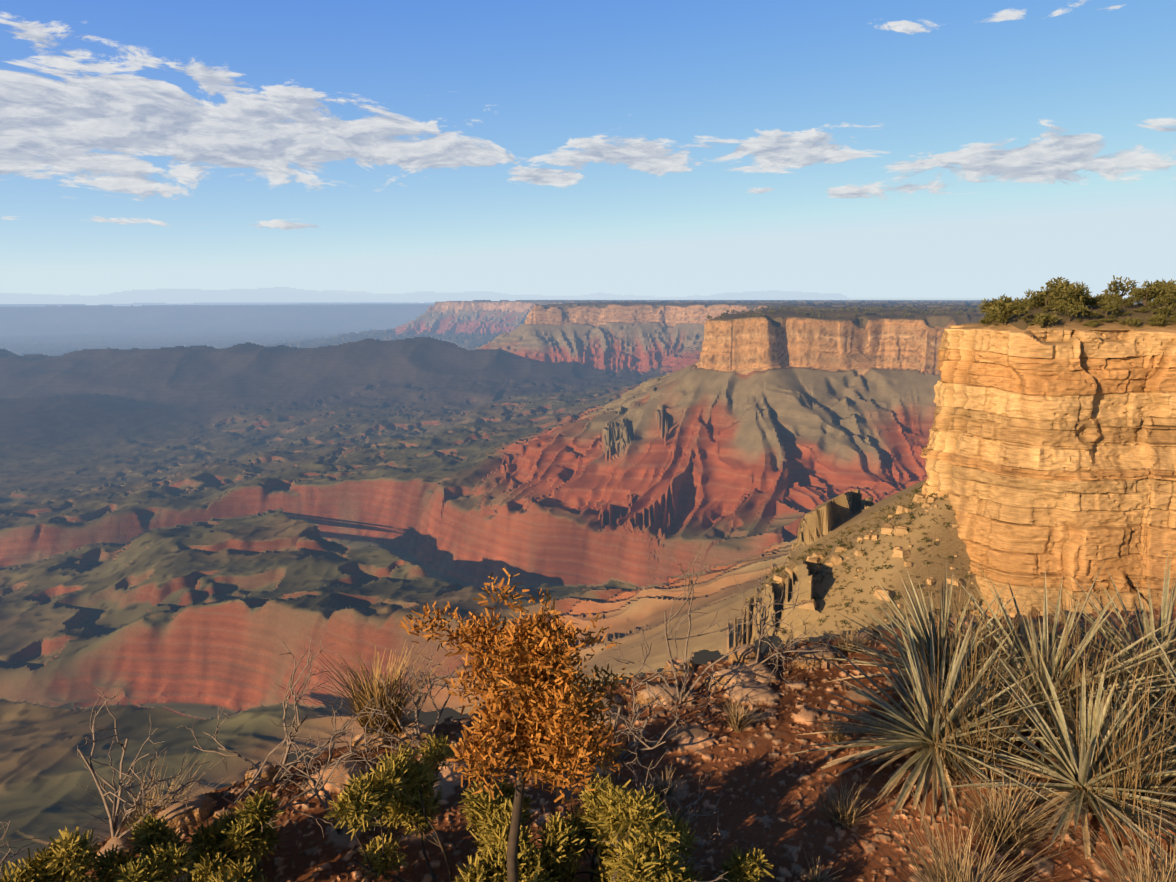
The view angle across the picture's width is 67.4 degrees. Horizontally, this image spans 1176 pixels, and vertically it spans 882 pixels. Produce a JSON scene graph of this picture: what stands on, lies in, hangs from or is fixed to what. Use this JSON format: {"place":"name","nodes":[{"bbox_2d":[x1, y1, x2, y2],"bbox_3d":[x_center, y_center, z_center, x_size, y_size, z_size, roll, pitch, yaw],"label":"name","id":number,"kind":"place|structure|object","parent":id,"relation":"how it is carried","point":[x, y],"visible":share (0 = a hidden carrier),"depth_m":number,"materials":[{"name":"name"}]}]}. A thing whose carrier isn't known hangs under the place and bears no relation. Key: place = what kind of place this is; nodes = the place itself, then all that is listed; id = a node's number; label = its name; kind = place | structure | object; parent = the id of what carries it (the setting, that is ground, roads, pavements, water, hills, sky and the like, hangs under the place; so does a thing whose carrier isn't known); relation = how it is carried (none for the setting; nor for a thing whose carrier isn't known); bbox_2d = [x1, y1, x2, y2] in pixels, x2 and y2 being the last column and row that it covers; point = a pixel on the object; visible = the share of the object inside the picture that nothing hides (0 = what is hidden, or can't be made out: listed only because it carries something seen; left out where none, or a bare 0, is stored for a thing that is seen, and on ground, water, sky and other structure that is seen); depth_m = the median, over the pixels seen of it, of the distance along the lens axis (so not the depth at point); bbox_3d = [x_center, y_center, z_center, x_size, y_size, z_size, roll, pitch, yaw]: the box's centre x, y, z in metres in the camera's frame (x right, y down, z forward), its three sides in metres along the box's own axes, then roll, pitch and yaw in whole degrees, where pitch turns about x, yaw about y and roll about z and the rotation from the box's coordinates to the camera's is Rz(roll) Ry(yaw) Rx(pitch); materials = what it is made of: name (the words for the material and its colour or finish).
{"place":"outdoors","nodes":[
{"label":"outdoors","id":0,"kind":"place"},
{"bbox_2d":[0,287,1175,881],"bbox_3d":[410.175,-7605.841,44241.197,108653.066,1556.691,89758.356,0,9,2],"label":"canyon terrain","id":1,"kind":"structure","parent":0,"point":[196,485],"depth_m":893.64,"materials":[{"name":"red stone"}]},
{"bbox_2d":[0,821,46,876],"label":"bare shrub","id":2,"kind":"object","parent":1,"relation":"on","point":[5,857],"visible":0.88,"depth_m":2.67,"materials":[{"name":"grey plant"}]},
{"bbox_2d":[0,826,138,881],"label":"juniper","id":3,"kind":"object","parent":1,"relation":"on","point":[72,855],"depth_m":2.26,"materials":[{"name":"green plant"}]},
{"bbox_2d":[77,681,207,838],"bbox_3d":[-1.479,1.016,2.817,0.467,0.511,0.398,3,10,20],"label":"bare shrub","id":4,"kind":"object","parent":1,"relation":"on","point":[113,819],"visible":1,"depth_m":2.79,"materials":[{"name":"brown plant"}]},
{"bbox_2d":[38,750,247,842],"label":"dry grass","id":5,"kind":"structure","parent":1,"relation":"on","point":[137,814],"depth_m":3.03,"materials":[{"name":"beige plant"}]},
{"bbox_2d":[113,787,284,881],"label":"juniper","id":6,"kind":"object","parent":1,"relation":"on","point":[163,856],"depth_m":2.38,"materials":[{"name":"green plant"}]},
{"bbox_2d":[190,852,278,881],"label":"juniper","id":7,"kind":"object","parent":1,"relation":"on","point":[212,871],"visible":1,"depth_m":2.28,"materials":[{"name":"green plant"}]},
{"bbox_2d":[177,634,390,805],"bbox_3d":[-1.024,1.009,3.058,0.611,0.690,0.637,-8,12,-40],"label":"bare shrub","id":8,"kind":"object","parent":1,"relation":"on","point":[280,775],"visible":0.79,"depth_m":3.00,"materials":[{"name":"grey plant"}]},
{"bbox_2d":[261,698,428,837],"bbox_3d":[-0.744,0.998,2.704,0.565,0.458,0.470,-5,11,-29],"label":"bare shrub","id":9,"kind":"object","parent":1,"relation":"on","point":[314,792],"visible":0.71,"depth_m":2.72,"materials":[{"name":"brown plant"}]},
{"bbox_2d":[295,640,457,736],"bbox_3d":[-0.782,0.943,3.282,0.656,0.284,0.600,0,9,2],"label":"grass tuft","id":10,"kind":"object","parent":1,"relation":"on","point":[363,699],"visible":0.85,"depth_m":3.31,"materials":[{"name":"beige plant"}]},
{"bbox_2d":[321,653,453,767],"bbox_3d":[-0.731,1.002,3.202,0.480,0.471,0.383,-2,10,-14],"label":"bare shrub","id":11,"kind":"object","parent":1,"relation":"on","point":[416,721],"visible":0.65,"depth_m":3.19,"materials":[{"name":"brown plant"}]},
{"bbox_2d":[323,729,618,881],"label":"juniper","id":12,"kind":"object","parent":1,"relation":"on","point":[401,778],"depth_m":2.38,"materials":[{"name":"green plant"}]},
{"bbox_2d":[399,566,633,881],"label":"dead juniper","id":13,"kind":"object","parent":1,"relation":"on","point":[546,681],"depth_m":2.01,"materials":[{"name":"orange plant"}]},
{"bbox_2d":[473,772,698,881],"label":"juniper","id":14,"kind":"object","parent":1,"relation":"on","point":[609,811],"depth_m":2.26,"materials":[{"name":"green plant"}]},
{"bbox_2d":[592,671,682,782],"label":"bare shrub","id":15,"kind":"object","parent":1,"relation":"on","point":[632,728],"visible":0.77,"depth_m":3.15,"materials":[{"name":"grey plant"}]},
{"bbox_2d":[635,764,686,797],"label":"dry grass","id":16,"kind":"structure","parent":1,"relation":"on","point":[662,787],"depth_m":2.93,"materials":[{"name":"beige plant"}]},
{"bbox_2d":[602,752,729,881],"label":"bare shrub","id":17,"kind":"object","parent":1,"relation":"on","point":[690,821],"visible":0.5,"depth_m":2.33,"materials":[{"name":"grey plant"}]},
{"bbox_2d":[608,845,773,881],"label":"juniper","id":18,"kind":"object","parent":1,"relation":"on","point":[740,866],"depth_m":2.38,"materials":[{"name":"green plant"}]},
{"bbox_2d":[609,542,805,726],"bbox_3d":[0.414,0.806,3.625,0.640,0.799,0.736,-6,11,-35],"label":"bare shrub","id":19,"kind":"object","parent":1,"relation":"on","point":[680,697],"visible":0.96,"depth_m":3.55,"materials":[{"name":"grey plant"}]},
{"bbox_2d":[709,693,765,732],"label":"dry grass","id":20,"kind":"structure","parent":1,"relation":"on","point":[735,722],"depth_m":3.36,"materials":[{"name":"beige plant"}]},
{"bbox_2d":[727,572,845,686],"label":"bare shrub","id":21,"kind":"object","parent":1,"relation":"on","point":[764,618],"visible":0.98,"depth_m":3.81,"materials":[{"name":"grey plant"}]},
{"bbox_2d":[794,848,844,881],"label":"dry grass","id":22,"kind":"structure","parent":1,"relation":"on","point":[816,875],"depth_m":2.48,"materials":[{"name":"grey plant"}]},
{"bbox_2d":[812,706,860,741],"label":"dry grass","id":23,"kind":"structure","parent":1,"relation":"on","point":[836,737],"depth_m":3.26,"materials":[{"name":"beige plant"}]},
{"bbox_2d":[792,771,888,830],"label":"dry grass","id":24,"kind":"structure","parent":1,"relation":"on","point":[844,816],"depth_m":2.77,"materials":[{"name":"beige plant"}]},
{"bbox_2d":[706,305,979,320],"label":"trees","id":25,"kind":"object","parent":1,"relation":"on","point":[870,312],"visible":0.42,"depth_m":1238.36,"materials":[{"name":"green plant"}]},
{"bbox_2d":[817,616,875,653],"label":"dry grass","id":26,"kind":"structure","parent":1,"relation":"on","point":[851,636],"depth_m":4.04,"materials":[{"name":"beige plant"}]},
{"bbox_2d":[725,305,986,319],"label":"trees","id":27,"kind":"object","parent":1,"relation":"on","point":[856,314],"visible":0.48,"depth_m":1235.90,"materials":[{"name":"green plant"}]},
{"bbox_2d":[741,485,982,644],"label":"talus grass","id":28,"kind":"structure","parent":1,"relation":"on","point":[845,538],"depth_m":119.08,"materials":[{"name":"green plant"}]},
{"bbox_2d":[766,491,982,620],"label":"talus boulders","id":29,"kind":"object","parent":1,"relation":"on","point":[813,559],"visible":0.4,"depth_m":118.44,"materials":[{"name":"stone"}]},
{"bbox_2d":[815,560,1032,716],"bbox_3d":[1.441,0.814,3.577,1.051,0.642,0.997,0,9,2],"label":"yucca","id":30,"kind":"object","parent":1,"relation":"on","point":[918,619],"visible":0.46,"depth_m":3.58,"materials":[{"name":"green plant"}]},
{"bbox_2d":[785,599,1084,831],"bbox_3d":[1.223,0.900,3.061,1.118,0.710,1.081,0,9,2],"label":"yucca","id":31,"kind":"object","parent":1,"relation":"on","point":[904,739],"visible":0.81,"depth_m":3.02,"materials":[{"name":"green plant"}]},
{"bbox_2d":[828,777,1064,881],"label":"dry grass","id":32,"kind":"structure","parent":1,"relation":"on","point":[958,874],"depth_m":2.40,"materials":[{"name":"beige plant"}]},
{"bbox_2d":[847,549,1140,712],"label":"dry yucca stalks","id":33,"kind":"object","parent":1,"relation":"on","point":[987,641],"visible":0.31,"depth_m":3.48,"materials":[{"name":"beige plant"}]},
{"bbox_2d":[855,583,1150,794],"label":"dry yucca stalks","id":34,"kind":"object","parent":1,"relation":"on","point":[966,738],"visible":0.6,"depth_m":2.99,"materials":[{"name":"beige plant"}]},
{"bbox_2d":[909,751,1107,857],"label":"dry grass","id":35,"kind":"structure","parent":1,"relation":"on","point":[1012,840],"depth_m":2.65,"materials":[{"name":"beige plant"}]},
{"bbox_2d":[978,619,1048,652],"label":"dry grass","id":36,"kind":"structure","parent":1,"relation":"on","point":[1009,636],"depth_m":4.01,"materials":[{"name":"beige plant"}]},
{"bbox_2d":[883,559,1175,777],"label":"yucca","id":37,"kind":"object","parent":1,"relation":"on","point":[1053,660],"visible":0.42,"depth_m":3.24,"materials":[{"name":"green plant"}]},
{"bbox_2d":[934,645,1175,880],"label":"yucca","id":38,"kind":"object","parent":1,"relation":"on","point":[1063,784],"visible":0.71,"depth_m":2.77,"materials":[{"name":"green plant"}]},
{"bbox_2d":[944,626,1175,837],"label":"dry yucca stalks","id":39,"kind":"object","parent":1,"relation":"on","point":[1131,772],"visible":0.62,"depth_m":2.73,"materials":[{"name":"beige plant"}]},
{"bbox_2d":[1003,291,1122,324],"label":"headland tree trunks","id":40,"kind":"object","parent":1,"relation":"on","point":[1069,320],"visible":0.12,"depth_m":112.95,"materials":[{"name":"brown wood"}]},
{"bbox_2d":[972,566,1175,734],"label":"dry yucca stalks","id":41,"kind":"object","parent":1,"relation":"on","point":[1093,672],"visible":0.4,"depth_m":3.21,"materials":[{"name":"plant"}]},
{"bbox_2d":[977,279,1175,316],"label":"tree crowns","id":42,"kind":"object","parent":1,"relation":"on","point":[1150,289],"visible":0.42,"depth_m":121.47,"materials":[{"name":"green plant"}]},
{"bbox_2d":[980,293,1173,326],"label":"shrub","id":43,"kind":"object","parent":1,"relation":"on","point":[1155,302],"visible":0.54,"depth_m":114.21,"materials":[{"name":"green plant"}]},
{"bbox_2d":[978,293,1175,327],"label":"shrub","id":44,"kind":"object","parent":1,"relation":"on","point":[986,320],"visible":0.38,"depth_m":115.68,"materials":[{"name":"green plant"}]},
{"bbox_2d":[982,294,1175,327],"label":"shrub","id":45,"kind":"object","parent":1,"relation":"on","point":[1166,310],"visible":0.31,"depth_m":113.01,"materials":[{"name":"green plant"}]},
{"bbox_2d":[985,303,1175,326],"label":"rim scrub trunks","id":46,"kind":"object","parent":1,"relation":"on","point":[1084,315],"visible":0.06,"depth_m":116.06,"materials":[{"name":"brown wood"}]},
{"bbox_2d":[986,275,1175,319],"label":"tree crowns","id":47,"kind":"object","parent":1,"relation":"on","point":[1074,292],"visible":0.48,"depth_m":114.24,"materials":[{"name":"green plant"}]},
{"bbox_2d":[995,304,1169,325],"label":"rim scrub trunks","id":48,"kind":"object","parent":1,"relation":"on","point":[1105,321],"visible":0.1,"depth_m":116.61,"materials":[{"name":"brown wood"}]},
{"bbox_2d":[995,550,1175,753],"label":"yucca","id":49,"kind":"object","parent":1,"relation":"on","point":[1167,615],"visible":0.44,"depth_m":3.43,"materials":[{"name":"green plant"}]},
{"bbox_2d":[1002,301,1170,324],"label":"rim scrub trunks","id":50,"kind":"object","parent":1,"relation":"on","point":[1090,316],"visible":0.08,"depth_m":113.10,"materials":[{"name":"brown wood"}]},
{"bbox_2d":[1041,294,1143,327],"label":"headland tree trunks","id":51,"kind":"object","parent":1,"relation":"on","point":[1105,311],"visible":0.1,"depth_m":116.85,"materials":[{"name":"brown wood"}]},
{"bbox_2d":[1015,279,1175,325],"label":"tree crowns","id":52,"kind":"object","parent":1,"relation":"on","point":[1040,318],"visible":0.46,"depth_m":111.94,"materials":[{"name":"green plant"}]},
{"bbox_2d":[1024,783,1175,881],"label":"dry grass","id":53,"kind":"structure","parent":1,"relation":"on","point":[1160,877],"depth_m":2.37,"materials":[{"name":"beige plant"}]},
{"bbox_2d":[1029,292,1175,309],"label":"headland tree trunks","id":54,"kind":"object","parent":1,"relation":"on","point":[1145,299],"visible":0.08,"depth_m":120.58,"materials":[{"name":"brown wood"}]},
{"bbox_2d":[1030,575,1175,717],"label":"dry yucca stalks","id":55,"kind":"object","parent":1,"relation":"on","point":[1171,655],"visible":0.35,"depth_m":3.43,"materials":[{"name":"beige plant"}]},
{"bbox_2d":[1051,626,1175,828],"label":"yucca","id":56,"kind":"object","parent":1,"relation":"on","point":[1161,694],"visible":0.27,"depth_m":3.03,"materials":[{"name":"green plant"}]},
{"bbox_2d":[1104,605,1175,721],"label":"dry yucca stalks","id":57,"kind":"object","parent":1,"relation":"on","point":[1156,664],"visible":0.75,"depth_m":3.09,"materials":[{"name":"beige plant"}]},
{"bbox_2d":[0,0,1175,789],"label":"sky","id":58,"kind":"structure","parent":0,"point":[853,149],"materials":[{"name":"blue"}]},
{"bbox_2d":[920,315,1175,621],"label":"headland cliff","id":59,"kind":"structure","parent":0,"point":[1052,447],"depth_m":109.00,"materials":[{"name":"stone"}]}
]}

